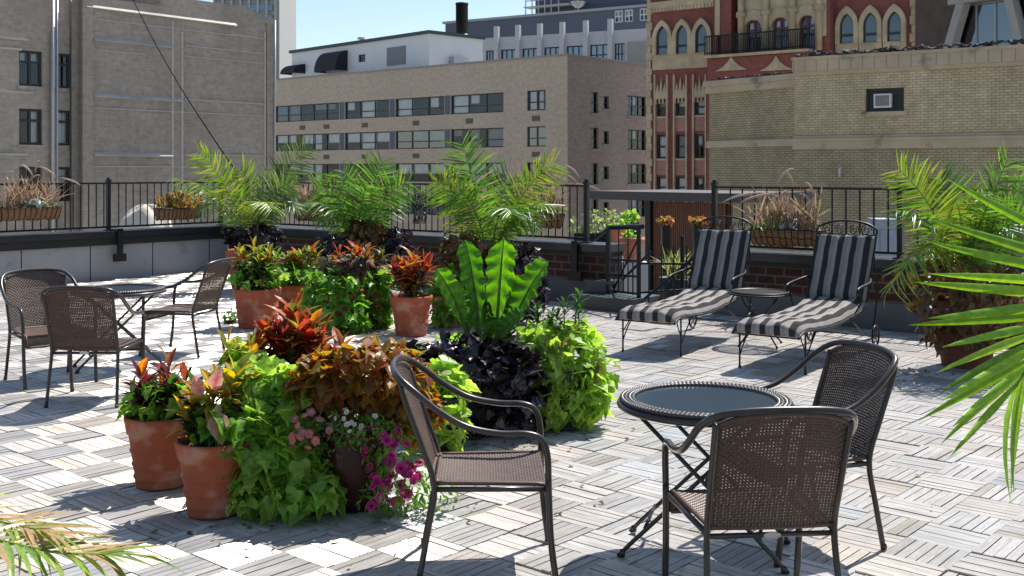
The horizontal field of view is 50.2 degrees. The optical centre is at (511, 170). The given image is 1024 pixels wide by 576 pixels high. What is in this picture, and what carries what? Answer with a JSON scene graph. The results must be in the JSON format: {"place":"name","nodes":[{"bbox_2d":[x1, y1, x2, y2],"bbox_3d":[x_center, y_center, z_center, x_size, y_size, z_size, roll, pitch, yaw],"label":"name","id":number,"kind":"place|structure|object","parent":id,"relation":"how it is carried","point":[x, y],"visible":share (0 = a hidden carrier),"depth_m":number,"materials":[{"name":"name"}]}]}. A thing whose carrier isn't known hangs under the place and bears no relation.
{"place":"outdoors","nodes":[
{"label":"outdoors","id":0,"kind":"place"},
{"bbox_2d":[0,0,275,234],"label":"brick building","id":1,"kind":"structure","parent":0,"point":[91,91],"depth_m":56.94,"materials":[{"name":"beige brick"}]},
{"bbox_2d":[19,167,40,202],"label":"window","id":2,"kind":"structure","parent":1,"relation":"in","point":[31,168],"depth_m":53.32,"materials":[{"name":"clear glass"}]},
{"bbox_2d":[17,50,44,89],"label":"window","id":3,"kind":"structure","parent":1,"relation":"in","point":[31,54],"depth_m":53.32,"materials":[{"name":"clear glass"}]},
{"bbox_2d":[17,108,44,147],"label":"window","id":4,"kind":"structure","parent":1,"relation":"in","point":[31,120],"depth_m":53.45,"materials":[{"name":"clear glass"}]},
{"bbox_2d":[58,167,69,203],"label":"window","id":5,"kind":"structure","parent":1,"relation":"in","point":[61,170],"depth_m":54.84,"materials":[{"name":"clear glass"}]},
{"bbox_2d":[58,53,73,91],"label":"window","id":6,"kind":"structure","parent":1,"relation":"in","point":[60,88],"depth_m":54.83,"materials":[{"name":"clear glass"}]},
{"bbox_2d":[58,110,73,147],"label":"window","id":7,"kind":"structure","parent":1,"relation":"in","point":[61,113],"depth_m":54.82,"materials":[{"name":"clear glass"}]},
{"bbox_2d":[213,0,295,78],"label":"glass tower","id":8,"kind":"structure","parent":0,"point":[282,13],"depth_m":151.01,"materials":[{"name":"white"}]},
{"bbox_2d":[228,4,272,10],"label":"window","id":9,"kind":"structure","parent":8,"relation":"in","point":[262,7],"depth_m":150.01,"materials":[{"name":"blue glass"}]},
{"bbox_2d":[201,0,534,48],"label":"sky","id":10,"kind":"structure","parent":0,"point":[318,22],"materials":[{"name":"blue"}]},
{"bbox_2d":[276,53,646,260],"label":"apartment block","id":11,"kind":"structure","parent":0,"point":[586,115],"depth_m":94.63,"materials":[{"name":"beige brick"}]},
{"bbox_2d":[276,102,338,121],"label":"window","id":12,"kind":"structure","parent":11,"relation":"in","point":[296,114],"depth_m":109.38,"materials":[{"name":"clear glass"}]},
{"bbox_2d":[276,133,338,150],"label":"window","id":13,"kind":"structure","parent":11,"relation":"in","point":[333,137],"depth_m":107.68,"materials":[{"name":"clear glass"}]},
{"bbox_2d":[276,164,338,180],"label":"window","id":14,"kind":"structure","parent":11,"relation":"in","point":[318,166],"depth_m":107.50,"materials":[{"name":"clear glass"}]},
{"bbox_2d":[346,99,388,118],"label":"window","id":15,"kind":"structure","parent":11,"relation":"in","point":[369,107],"depth_m":102.72,"materials":[{"name":"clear glass"}]},
{"bbox_2d":[346,131,388,149],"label":"window","id":16,"kind":"structure","parent":11,"relation":"in","point":[369,142],"depth_m":102.62,"materials":[{"name":"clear glass"}]},
{"bbox_2d":[280,30,485,76],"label":"penthouse","id":17,"kind":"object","parent":11,"relation":"on","point":[423,48],"visible":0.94,"depth_m":105.46,"materials":[{"name":"white paint"}]},
{"bbox_2d":[455,2,467,33],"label":"chimney stack","id":18,"kind":"object","parent":17,"relation":"on","point":[461,17],"visible":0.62,"depth_m":107.47,"materials":[{"name":"black metal"}]},
{"bbox_2d":[396,96,443,116],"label":"window","id":19,"kind":"structure","parent":11,"relation":"in","point":[406,108],"depth_m":98.96,"materials":[{"name":"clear glass"}]},
{"bbox_2d":[396,130,443,148],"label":"window","id":20,"kind":"structure","parent":11,"relation":"in","point":[418,139],"depth_m":97.92,"materials":[{"name":"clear glass"}]},
{"bbox_2d":[396,163,443,181],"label":"window","id":21,"kind":"structure","parent":11,"relation":"in","point":[420,168],"depth_m":98.07,"materials":[{"name":"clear glass"}]},
{"bbox_2d":[452,92,502,113],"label":"window","id":22,"kind":"structure","parent":11,"relation":"in","point":[462,105],"depth_m":94.45,"materials":[{"name":"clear glass"}]},
{"bbox_2d":[452,128,502,147],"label":"window","id":23,"kind":"structure","parent":11,"relation":"in","point":[495,139],"depth_m":92.83,"materials":[{"name":"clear glass"}]},
{"bbox_2d":[452,163,502,181],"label":"window","id":24,"kind":"structure","parent":11,"relation":"in","point":[486,164],"depth_m":93.49,"materials":[{"name":"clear glass"}]},
{"bbox_2d":[528,90,545,110],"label":"window","id":25,"kind":"structure","parent":11,"relation":"in","point":[534,102],"depth_m":89.49,"materials":[{"name":"grey glass"}]},
{"bbox_2d":[528,126,545,146],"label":"window","id":26,"kind":"structure","parent":11,"relation":"in","point":[537,134],"depth_m":89.16,"materials":[{"name":"grey glass"}]},
{"bbox_2d":[627,96,645,117],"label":"window","id":27,"kind":"structure","parent":11,"relation":"in","point":[632,105],"depth_m":94.86,"materials":[{"name":"grey glass"}]},
{"bbox_2d":[627,130,646,151],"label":"window","id":28,"kind":"structure","parent":11,"relation":"in","point":[632,131],"depth_m":94.89,"materials":[{"name":"grey glass"}]},
{"bbox_2d":[627,164,646,185],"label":"window","id":29,"kind":"structure","parent":11,"relation":"in","point":[632,165],"depth_m":94.86,"materials":[{"name":"black glass"}]},
{"bbox_2d":[0,270,1023,575],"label":"deck floor","id":30,"kind":"structure","parent":0,"point":[68,452],"depth_m":6.17,"materials":[{"name":"grey wood"}]},
{"bbox_2d":[0,268,97,389],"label":"woven armchair","id":31,"kind":"object","parent":30,"relation":"on","point":[35,333],"visible":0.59,"depth_m":9.50,"materials":[{"name":"brown wicker"}]},
{"bbox_2d":[39,286,145,407],"bbox_3d":[-3.277,1.330,8.544,0.658,0.937,0.754,0,0,-2],"label":"woven armchair","id":32,"kind":"object","parent":30,"relation":"on","point":[105,342],"visible":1,"depth_m":8.30,"materials":[{"name":"brown wicker"}]},
{"bbox_2d":[0,494,185,575],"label":"potted palm","id":33,"kind":"object","parent":30,"relation":"on","point":[101,551],"visible":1,"depth_m":4.34,"materials":[{"name":"plant"}]},
{"bbox_2d":[73,283,166,372],"bbox_3d":[-3.600,1.435,10.020,0.832,0.732,0.832,0,0,-25],"label":"bistro table","id":34,"kind":"object","parent":30,"relation":"on","point":[140,290],"visible":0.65,"depth_m":9.96,"materials":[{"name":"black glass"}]},
{"bbox_2d":[114,343,210,490],"bbox_3d":[-1.995,1.392,6.257,0.574,0.807,0.452,0,0,0],"label":"potted croton","id":35,"kind":"object","parent":30,"relation":"on","point":[145,412],"visible":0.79,"depth_m":6.14,"materials":[{"name":"ceramic"}]},
{"bbox_2d":[138,258,231,357],"bbox_3d":[-3.189,1.330,10.799,0.754,0.937,0.658,0,0,12],"label":"woven armchair","id":36,"kind":"object","parent":30,"relation":"on","point":[197,305],"visible":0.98,"depth_m":10.68,"materials":[{"name":"brown wicker"}]},
{"bbox_2d":[162,348,270,518],"bbox_3d":[-1.543,1.383,5.774,0.542,0.826,0.524,0,0,0],"label":"potted croton","id":37,"kind":"object","parent":30,"relation":"on","point":[208,426],"visible":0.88,"depth_m":5.64,"materials":[{"name":"ceramic"}]},
{"bbox_2d":[221,306,236,323],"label":"plant","id":38,"kind":"object","parent":30,"relation":"on","point":[225,320],"visible":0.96,"depth_m":12.86,"materials":[{"name":"green plant"}]},
{"bbox_2d":[205,324,266,397],"bbox_3d":[-1.577,1.354,6.532,0.492,0.883,0.454,0,0,-25],"label":"potted vine","id":39,"kind":"object","parent":30,"relation":"on","point":[236,348],"visible":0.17,"depth_m":6.53,"materials":[{"name":"plant"}]},
{"bbox_2d":[165,134,321,288],"bbox_3d":[-4.080,0.614,16.417,2.116,2.364,1.473,0,0,14],"label":"potted palm","id":40,"kind":"object","parent":30,"relation":"on","point":[266,208],"visible":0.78,"depth_m":16.50,"materials":[{"name":"plant"}]},
{"bbox_2d":[226,236,288,328],"bbox_3d":[-2.925,1.274,12.579,0.729,1.044,0.669,0,0,0],"label":"potted croton","id":41,"kind":"object","parent":30,"relation":"on","point":[251,299],"visible":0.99,"depth_m":12.48,"materials":[{"name":"plant"}]},
{"bbox_2d":[216,351,350,527],"bbox_3d":[-1.222,1.425,5.834,0.785,0.882,0.763,0,0,0],"label":"potted vine","id":42,"kind":"object","parent":30,"relation":"on","point":[275,479],"visible":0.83,"depth_m":5.66,"materials":[{"name":"plant"}]},
{"bbox_2d":[240,289,353,424],"bbox_3d":[-1.325,1.272,6.774,0.782,1.049,0.518,0,0,0],"label":"potted croton","id":43,"kind":"object","parent":30,"relation":"on","point":[290,337],"visible":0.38,"depth_m":6.74,"materials":[{"name":"plant"}]},
{"bbox_2d":[273,240,323,320],"bbox_3d":[-2.603,1.318,13.138,0.704,0.956,0.546,0,0,20],"label":"potted croton","id":44,"kind":"object","parent":30,"relation":"on","point":[291,268],"visible":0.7,"depth_m":13.08,"materials":[{"name":"plant"}]},
{"bbox_2d":[298,239,374,334],"bbox_3d":[-1.976,1.327,12.309,0.906,1.110,0.828,0,0,0],"label":"potted vine","id":45,"kind":"object","parent":30,"relation":"on","point":[337,288],"visible":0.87,"depth_m":12.15,"materials":[{"name":"plant"}]},
{"bbox_2d":[290,149,420,287],"bbox_3d":[-2.123,0.737,14.873,1.748,2.118,1.282,0,0,-17],"label":"potted palm","id":46,"kind":"object","parent":30,"relation":"on","point":[365,228],"visible":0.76,"depth_m":14.80,"materials":[{"name":"plant"}]},
{"bbox_2d":[280,332,459,519],"bbox_3d":[-0.751,1.343,5.853,0.980,0.925,0.673,0,0,0],"label":"potted coleus","id":47,"kind":"object","parent":30,"relation":"on","point":[361,455],"visible":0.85,"depth_m":5.73,"materials":[{"name":"brown plant"}]},
{"bbox_2d":[360,243,396,329],"bbox_3d":[-1.554,1.341,12.565,0.461,1.004,0.577,0,0,-26],"label":"potted vine","id":48,"kind":"object","parent":30,"relation":"on","point":[377,293],"visible":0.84,"depth_m":12.44,"materials":[{"name":"plant"}]},
{"bbox_2d":[377,246,439,336],"bbox_3d":[-1.103,1.308,11.975,0.604,0.976,0.515,0,0,22],"label":"potted croton","id":49,"kind":"object","parent":30,"relation":"on","point":[410,304],"visible":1,"depth_m":11.87,"materials":[{"name":"plant"}]},
{"bbox_2d":[426,262,465,329],"bbox_3d":[-0.761,1.455,12.594,0.515,0.805,0.577,0,0,-31],"label":"potted vine","id":50,"kind":"object","parent":30,"relation":"on","point":[441,317],"visible":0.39,"depth_m":12.46,"materials":[{"name":"plant"}]},
{"bbox_2d":[426,354,480,451],"bbox_3d":[-0.413,1.517,7.025,0.434,0.641,0.454,0,0,0],"label":"potted vine","id":51,"kind":"object","parent":30,"relation":"on","point":[450,436],"visible":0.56,"depth_m":6.96,"materials":[{"name":"green plant"}]},
{"bbox_2d":[390,355,558,575],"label":"woven armchair","id":52,"kind":"object","parent":30,"relation":"on","point":[525,471],"visible":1,"depth_m":4.92,"materials":[{"name":"brown wicker"}]},
{"bbox_2d":[403,239,553,440],"bbox_3d":[-0.264,1.169,7.644,1.206,1.372,1.049,0,0,0],"label":"planter bowl","id":53,"kind":"object","parent":30,"relation":"on","point":[498,297],"visible":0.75,"depth_m":7.59,"materials":[{"name":"plant"}]},
{"bbox_2d":[417,131,572,323],"bbox_3d":[-0.157,0.658,12.971,1.541,2.332,1.597,0,0,33],"label":"potted palm","id":54,"kind":"object","parent":30,"relation":"on","point":[449,250],"visible":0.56,"depth_m":12.96,"materials":[{"name":"plant"}]},
{"bbox_2d":[515,288,624,432],"bbox_3d":[0.399,1.353,7.725,0.795,1.060,0.763,0,0,0],"label":"potted vine","id":55,"kind":"object","parent":30,"relation":"on","point":[582,391],"visible":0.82,"depth_m":7.55,"materials":[{"name":"green plant"}]},
{"bbox_2d":[137,335,1008,565],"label":"fallen leaves","id":56,"kind":"object","parent":30,"relation":"on","point":[406,515],"visible":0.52,"depth_m":5.70,"materials":[{"name":"brown plant"}]},
{"bbox_2d":[569,278,660,312],"bbox_3d":[1.344,1.627,14.262,0.980,0.347,0.680,0,0,39],"label":"stair box","id":57,"kind":"object","parent":30,"relation":"on","point":[598,297],"visible":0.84,"depth_m":14.13,"materials":[{"name":"grey concrete"}]},
{"bbox_2d":[593,224,692,302],"bbox_3d":[1.713,1.439,14.342,0.743,1.522,1.454,0,0,-41],"label":"stair rail","id":58,"kind":"object","parent":30,"relation":"on","point":[639,260],"visible":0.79,"depth_m":14.13,"materials":[{"name":"black metal"}]},
{"bbox_2d":[615,216,753,356],"bbox_3d":[1.849,1.154,11.476,0.755,1.287,2.189,0,0,32],"label":"chaise lounge","id":59,"kind":"object","parent":30,"relation":"on","point":[718,267],"visible":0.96,"depth_m":12.04,"materials":[{"name":"fabric"}]},
{"bbox_2d":[617,381,794,573],"bbox_3d":[0.913,1.435,5.170,0.832,0.732,0.832,0,0,15],"label":"bistro table","id":60,"kind":"object","parent":30,"relation":"on","point":[679,404],"visible":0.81,"depth_m":5.12,"materials":[{"name":"metal"}]},
{"bbox_2d":[662,406,857,575],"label":"woven armchair","id":61,"kind":"object","parent":30,"relation":"on","point":[757,505],"visible":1,"depth_m":4.11,"materials":[{"name":"brown wicker"}]},
{"bbox_2d":[728,288,792,348],"bbox_3d":[2.560,1.518,11.280,0.650,0.557,0.650,0,0,0],"label":"side table","id":62,"kind":"object","parent":30,"relation":"on","point":[760,293],"visible":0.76,"depth_m":11.20,"materials":[{"name":"black metal"}]},
{"bbox_2d":[731,220,879,374],"bbox_3d":[2.865,1.154,10.541,0.755,1.287,2.190,0,0,36],"label":"chaise lounge","id":63,"kind":"object","parent":30,"relation":"on","point":[839,280],"visible":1,"depth_m":11.06,"materials":[{"name":"fabric"}]},
{"bbox_2d":[715,339,898,566],"bbox_3d":[1.450,1.330,5.359,0.754,0.937,0.658,0,0,-19],"label":"woven armchair","id":64,"kind":"object","parent":30,"relation":"on","point":[874,389],"visible":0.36,"depth_m":5.39,"materials":[{"name":"brown wicker"}]},
{"bbox_2d":[877,141,1023,368],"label":"potted palm","id":65,"kind":"object","parent":30,"relation":"on","point":[950,301],"visible":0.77,"depth_m":9.93,"materials":[{"name":"plant"}]},
{"bbox_2d":[911,179,1023,501],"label":"potted palm","id":66,"kind":"object","parent":30,"relation":"on","point":[999,367],"visible":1,"depth_m":4.11,"materials":[{"name":"plant"}]},
{"bbox_2d":[442,0,646,37],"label":"slate building","id":67,"kind":"structure","parent":0,"point":[550,15],"depth_m":161.66,"materials":[{"name":"metal"}]},
{"bbox_2d":[483,19,646,63],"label":"office building","id":68,"kind":"structure","parent":0,"point":[629,45],"depth_m":128.83,"materials":[{"name":"grey concrete"}]},
{"bbox_2d":[591,44,606,58],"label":"window","id":69,"kind":"structure","parent":68,"relation":"in","point":[600,51],"depth_m":127.62,"materials":[{"name":"blue glass"}]},
{"bbox_2d":[615,43,624,60],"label":"window","id":70,"kind":"structure","parent":68,"relation":"in","point":[619,48],"depth_m":126.44,"materials":[{"name":"blue glass"}]},
{"bbox_2d":[646,0,914,202],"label":"gothic building","id":71,"kind":"structure","parent":0,"point":[692,46],"depth_m":75.38,"materials":[{"name":"red brick"}]},
{"bbox_2d":[656,135,665,160],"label":"window","id":72,"kind":"structure","parent":71,"relation":"in","point":[662,146],"depth_m":79.55,"materials":[{"name":"grey glass"}]},
{"bbox_2d":[652,20,671,69],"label":"window","id":73,"kind":"structure","parent":71,"relation":"in","point":[662,33],"depth_m":79.07,"materials":[{"name":"beige stone"}]},
{"bbox_2d":[675,134,684,159],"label":"window","id":74,"kind":"structure","parent":71,"relation":"in","point":[682,136],"depth_m":78.61,"materials":[{"name":"grey glass"}]},
{"bbox_2d":[671,19,691,68],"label":"window","id":75,"kind":"structure","parent":71,"relation":"in","point":[681,54],"depth_m":78.09,"materials":[{"name":"beige stone"}]},
{"bbox_2d":[691,18,712,67],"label":"window","id":76,"kind":"structure","parent":71,"relation":"in","point":[701,28],"depth_m":77.18,"materials":[{"name":"beige stone"}]},
{"bbox_2d":[774,18,787,50],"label":"balcony door","id":77,"kind":"structure","parent":71,"relation":"in","point":[779,21],"depth_m":72.97,"materials":[{"name":"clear glass"}]},
{"bbox_2d":[800,16,814,49],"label":"balcony door","id":78,"kind":"structure","parent":71,"relation":"in","point":[808,25],"depth_m":71.84,"materials":[{"name":"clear glass"}]},
{"bbox_2d":[835,6,858,52],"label":"window","id":79,"kind":"structure","parent":71,"relation":"in","point":[846,24],"depth_m":70.81,"materials":[{"name":"beige stone"}]},
{"bbox_2d":[858,5,882,51],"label":"window","id":80,"kind":"structure","parent":71,"relation":"in","point":[870,20],"depth_m":69.86,"materials":[{"name":"beige stone"}]},
{"bbox_2d":[882,4,906,49],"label":"window","id":81,"kind":"structure","parent":71,"relation":"in","point":[894,25],"depth_m":68.95,"materials":[{"name":"beige stone"}]},
{"bbox_2d":[791,38,1023,258],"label":"brick building","id":82,"kind":"structure","parent":0,"point":[862,117],"depth_m":34.63,"materials":[{"name":"brick"}]},
{"bbox_2d":[862,88,906,115],"bbox_3d":[11.890,-2.194,34.927,1.244,0.889,0.921,0,0,0],"label":"window","id":83,"kind":"structure","parent":82,"relation":"in","point":[881,101],"depth_m":34.89,"materials":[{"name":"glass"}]},
{"bbox_2d":[915,0,1023,49],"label":"concrete building","id":84,"kind":"structure","parent":0,"point":[950,22],"depth_m":64.37,"materials":[{"name":"grey"}]},
{"bbox_2d":[958,0,1023,47],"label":"window","id":85,"kind":"structure","parent":84,"relation":"in","point":[988,21],"depth_m":63.53,"materials":[{"name":"glass"}]},
{"label":"lower roof","id":86,"kind":"structure","parent":0,"visible":0},
{"bbox_2d":[117,204,171,228],"bbox_3d":[-9.027,1.871,23.625,3.550,2.309,1.350,0,0,0],"label":"covered mound","id":87,"kind":"object","parent":86,"relation":"on","point":[143,215],"visible":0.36,"depth_m":23.19,"materials":[{"name":"beige fabric"}]},
{"bbox_2d":[568,208,623,241],"bbox_3d":[1.429,1.817,18.490,1.008,2.367,0.598,0,0,0],"label":"shrub box","id":88,"kind":"object","parent":86,"relation":"on","point":[594,234],"visible":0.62,"depth_m":18.40,"materials":[{"name":"green plant"}]},
{"bbox_2d":[609,217,630,258],"bbox_3d":[1.776,1.877,18.200,0.500,2.246,0.450,0,0,0],"label":"terracotta planter","id":89,"kind":"object","parent":86,"relation":"on","point":[614,236],"visible":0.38,"depth_m":18.06,"materials":[{"name":"orange ceramic"}]},
{"bbox_2d":[618,208,640,234],"bbox_3d":[2.104,1.819,19.486,0.427,2.362,0.606,0,0,0],"label":"shrub box","id":90,"kind":"object","parent":86,"relation":"on","point":[633,216],"visible":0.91,"depth_m":19.40,"materials":[{"name":"green plant"}]},
{"bbox_2d":[619,229,647,293],"bbox_3d":[1.879,1.959,17.200,0.500,2.081,0.450,0,0,0],"label":"terracotta planter","id":91,"kind":"object","parent":86,"relation":"on","point":[644,268],"visible":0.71,"depth_m":16.98,"materials":[{"name":"orange ceramic"}]},
{"bbox_2d":[656,216,674,275],"bbox_3d":[2.815,1.910,20.006,0.365,2.180,0.607,0,0,0],"label":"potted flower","id":92,"kind":"object","parent":86,"relation":"on","point":[665,223],"visible":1,"depth_m":19.90,"materials":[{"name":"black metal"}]},
{"bbox_2d":[650,246,691,299],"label":"spiky grass","id":93,"kind":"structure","parent":86,"relation":"on","point":[667,285],"depth_m":16.36,"materials":[{"name":"green plant"}]},
{"bbox_2d":[688,216,705,260],"bbox_3d":[3.300,1.895,19.483,0.365,2.210,0.577,0,0,0],"label":"flower box","id":94,"kind":"object","parent":86,"relation":"on","point":[695,221],"visible":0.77,"depth_m":19.40,"materials":[{"name":"black metal"}]},
{"bbox_2d":[590,189,812,313],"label":"garden shed","id":95,"kind":"structure","parent":86,"relation":"on","point":[680,213],"depth_m":22.42,"materials":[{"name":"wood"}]},
{"bbox_2d":[867,218,896,256],"bbox_3d":[5.424,1.850,15.985,0.300,2.300,0.530,0,0,0],"label":"equipment cabinet","id":96,"kind":"object","parent":86,"relation":"on","point":[881,243],"visible":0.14,"depth_m":15.75,"materials":[{"name":"metal"}]},
{"label":"street ground","id":97,"kind":"structure","parent":0,"visible":0},
{"bbox_2d":[703,70,794,251],"bbox_3d":[11.749,7.177,41.011,8.170,21.247,4.588,0,0,-35],"label":"brick annex","id":98,"kind":"object","parent":97,"relation":"on","point":[751,128],"visible":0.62,"depth_m":38.78,"materials":[{"name":"beige brick"}]},
{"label":"roof slab","id":99,"kind":"structure","parent":97,"relation":"on","visible":0},
{"bbox_2d":[0,225,228,285],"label":"parapet wall","id":100,"kind":"structure","parent":99,"relation":"on","point":[83,256],"depth_m":18.17,"materials":[{"name":"grey concrete"}]},
{"bbox_2d":[0,177,224,232],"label":"iron railing","id":101,"kind":"object","parent":100,"relation":"on","point":[108,182],"visible":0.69,"depth_m":18.24,"materials":[{"name":"black metal"}]},
{"bbox_2d":[0,160,79,221],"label":"trough planter","id":102,"kind":"object","parent":101,"relation":"attached to","point":[37,210],"visible":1,"depth_m":16.90,"materials":[{"name":"plant"}]},
{"bbox_2d":[148,190,205,220],"bbox_3d":[-5.854,0.577,19.101,0.976,0.602,0.694,0,0,-21],"label":"trough planter","id":103,"kind":"object","parent":101,"relation":"attached to","point":[174,211],"visible":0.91,"depth_m":19.01,"materials":[{"name":"wicker"}]},
{"bbox_2d":[109,228,126,261],"bbox_3d":[-6.603,1.232,18.219,0.300,0.545,0.220,0,0,38],"label":"post bracket","id":104,"kind":"object","parent":100,"relation":"attached to","point":[120,255],"visible":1,"depth_m":18.12,"materials":[{"name":"black metal"}]},
{"bbox_2d":[133,0,239,226],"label":"guy cable","id":105,"kind":"object","parent":100,"relation":"attached to","point":[186,96],"visible":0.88,"depth_m":24.03,"materials":[{"name":"black metal"}]},
{"bbox_2d":[226,225,626,301],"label":"parapet wall","id":106,"kind":"structure","parent":99,"relation":"on","point":[556,254],"depth_m":15.36,"materials":[{"name":"brick"}]},
{"bbox_2d":[233,177,592,242],"bbox_3d":[-2.014,0.562,17.612,7.958,0.905,0.130,0,0,39],"label":"iron railing","id":107,"kind":"object","parent":106,"relation":"on","point":[586,209],"visible":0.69,"depth_m":16.81,"materials":[{"name":"black metal"}]},
{"bbox_2d":[288,170,374,220],"bbox_3d":[-3.074,0.430,18.479,1.658,0.890,0.920,0,0,34],"label":"trough planter","id":108,"kind":"object","parent":107,"relation":"attached to","point":[309,217],"visible":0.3,"depth_m":18.51,"materials":[{"name":"plant"}]},
{"bbox_2d":[491,165,601,228],"bbox_3d":[0.400,0.370,15.475,1.633,0.921,0.707,0,0,26],"label":"trough planter","id":109,"kind":"object","parent":107,"relation":"attached to","point":[556,222],"visible":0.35,"depth_m":15.31,"materials":[{"name":"plant"}]},
{"bbox_2d":[568,241,588,280],"bbox_3d":[0.940,1.232,15.051,0.220,0.545,0.300,0,0,39],"label":"post bracket","id":110,"kind":"object","parent":106,"relation":"attached to","point":[574,274],"visible":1,"depth_m":14.93,"materials":[{"name":"black metal"}]},
{"bbox_2d":[713,249,1023,343],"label":"parapet wall","id":111,"kind":"structure","parent":99,"relation":"on","point":[776,269],"depth_m":12.71,"materials":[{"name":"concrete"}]},
{"bbox_2d":[711,179,1023,258],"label":"iron railing","id":112,"kind":"object","parent":111,"relation":"on","point":[714,212],"visible":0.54,"depth_m":12.87,"materials":[{"name":"black metal"}]},
{"bbox_2d":[722,168,829,247],"bbox_3d":[3.213,0.449,13.142,1.224,0.958,0.965,0,0,37],"label":"trough planter","id":113,"kind":"object","parent":112,"relation":"attached to","point":[782,229],"visible":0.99,"depth_m":13.03,"materials":[{"name":"plant"}]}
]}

